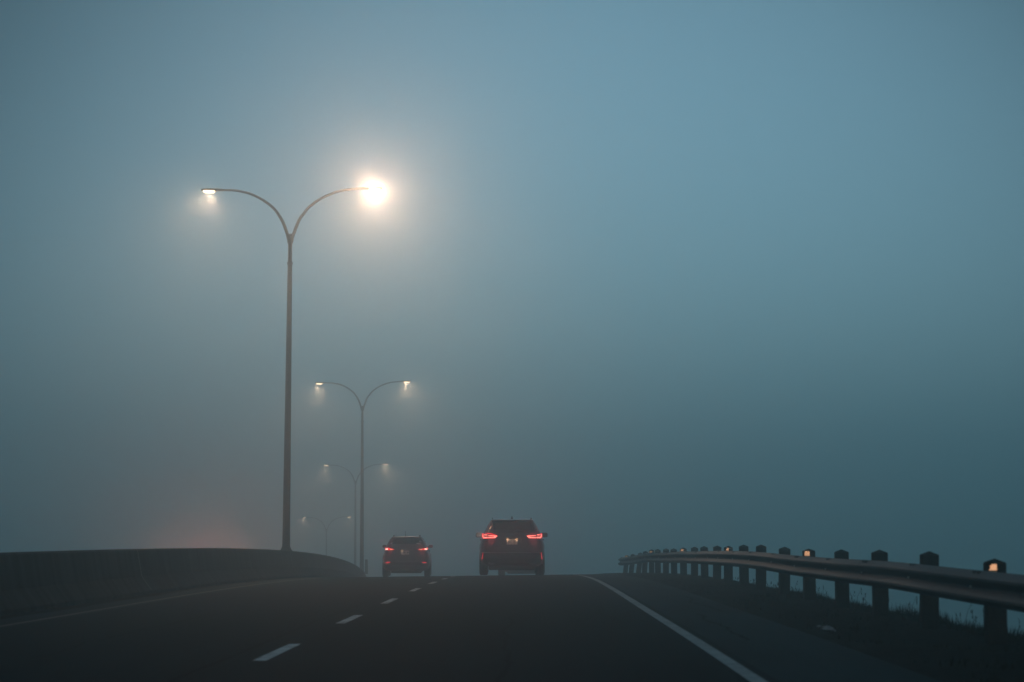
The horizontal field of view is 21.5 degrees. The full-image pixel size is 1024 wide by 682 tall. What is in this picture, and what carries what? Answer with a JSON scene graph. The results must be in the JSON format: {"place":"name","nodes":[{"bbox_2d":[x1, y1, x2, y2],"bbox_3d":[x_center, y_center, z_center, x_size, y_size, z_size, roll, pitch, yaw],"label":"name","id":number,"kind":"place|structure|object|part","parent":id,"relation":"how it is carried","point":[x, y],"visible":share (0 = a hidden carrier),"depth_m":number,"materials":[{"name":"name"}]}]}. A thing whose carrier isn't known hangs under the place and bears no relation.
{"place":"outdoors","nodes":[
{"label":"outdoors","id":0,"kind":"place"},
{"bbox_2d":[0,577,333,628],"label":"shoulder","id":1,"kind":"object","parent":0,"point":[53,614],"visible":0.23,"depth_m":40.20},
{"bbox_2d":[0,577,327,626],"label":"yellow line","id":2,"kind":"object","parent":1,"relation":"on","point":[126,605],"visible":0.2,"depth_m":38.93,"materials":[{"name":"paint"}]},
{"bbox_2d":[0,575,778,681],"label":"road","id":3,"kind":"structure","parent":0,"point":[449,629],"depth_m":25.62,"materials":[{"name":"grey asphalt"}]},
{"bbox_2d":[0,577,315,618],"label":"dirt","id":4,"kind":"structure","parent":3,"relation":"on","point":[67,607],"depth_m":42.72,"materials":[{"name":"soil"}]},
{"bbox_2d":[0,548,365,615],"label":"concrete barrier","id":5,"kind":"object","parent":3,"relation":"on","point":[36,581],"visible":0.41,"depth_m":46.69,"materials":[{"name":"grey concrete"}]},
{"bbox_2d":[201,186,382,550],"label":"street lamp","id":6,"kind":"object","parent":5,"relation":"on","point":[286,485],"visible":0.97,"depth_m":80.93,"materials":[{"name":"metal"}]},
{"bbox_2d":[302,516,350,555],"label":"street lamp","id":7,"kind":"object","parent":5,"relation":"on","point":[325,528],"visible":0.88,"depth_m":299.40,"materials":[{"name":"metal"}]},
{"bbox_2d":[324,463,387,564],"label":"street lamp","id":8,"kind":"object","parent":5,"relation":"on","point":[355,482],"visible":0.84,"depth_m":226.61,"materials":[{"name":"metal"}]},
{"bbox_2d":[315,380,410,572],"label":"street lamp","id":9,"kind":"object","parent":5,"relation":"on","point":[362,501],"visible":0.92,"depth_m":153.84,"materials":[{"name":"metal"}]},
{"bbox_2d":[252,576,454,660],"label":"lane markings","id":10,"kind":"object","parent":3,"relation":"on","point":[274,653],"visible":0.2,"depth_m":23.67,"materials":[{"name":"white paint"}]},
{"bbox_2d":[382,531,432,576],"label":"compact suv","id":11,"kind":"object","parent":3,"relation":"on","point":[406,554],"visible":1,"depth_m":105.36,"materials":[{"name":"black paint"}]},
{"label":"rear window","id":12,"kind":"part","parent":11,"relation":"part of","materials":[{"name":"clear glass"}]},
{"bbox_2d":[476,517,547,574],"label":"suv","id":13,"kind":"object","parent":3,"relation":"on","point":[511,544],"visible":1,"depth_m":78.53,"materials":[{"name":"dark red paint"},{"name":"tinted glass"},{"name":"rubber"}]},
{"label":"rear window","id":14,"kind":"part","parent":13,"relation":"part of","materials":[{"name":"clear glass"}]},
{"bbox_2d":[498,570,535,574],"bbox_3d":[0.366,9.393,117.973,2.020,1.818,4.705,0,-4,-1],"label":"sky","id":15,"kind":"structure","parent":3,"relation":"on","point":[501,572],"depth_m":115.84,"materials":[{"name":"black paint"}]},
{"bbox_2d":[565,574,766,681],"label":"edge line","id":16,"kind":"object","parent":3,"relation":"on","point":[743,671],"visible":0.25,"depth_m":23.48,"materials":[{"name":"paint"}]},
{"bbox_2d":[0,546,1023,635],"bbox_3d":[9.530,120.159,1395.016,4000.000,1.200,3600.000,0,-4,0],"label":"ground","id":17,"kind":"structure","parent":0,"point":[454,561],"depth_m":1918.63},
{"bbox_2d":[0,0,1023,546],"label":"sky","id":18,"kind":"structure","parent":0,"point":[638,273],"materials":[{"name":"blue"}]},
{"bbox_2d":[575,574,940,681],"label":"shoulder","id":19,"kind":"object","parent":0,"point":[779,652],"visible":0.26,"depth_m":23.21},
{"bbox_2d":[603,572,1023,681],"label":"verge","id":20,"kind":"structure","parent":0,"point":[895,650],"depth_m":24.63,"materials":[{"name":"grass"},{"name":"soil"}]},
{"bbox_2d":[618,545,1023,644],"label":"guardrail","id":21,"kind":"object","parent":20,"relation":"on","point":[994,588],"visible":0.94,"depth_m":30.06,"materials":[{"name":"metal"}]},
{"bbox_2d":[816,625,835,631],"bbox_3d":[3.008,2.750,25.863,0.124,0.051,1.220,0,-4,0],"label":"plastic scrap","id":22,"kind":"object","parent":20,"relation":"on","point":[829,628],"visible":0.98,"depth_m":25.67,"materials":[{"name":"grey plastic"}]}
]}

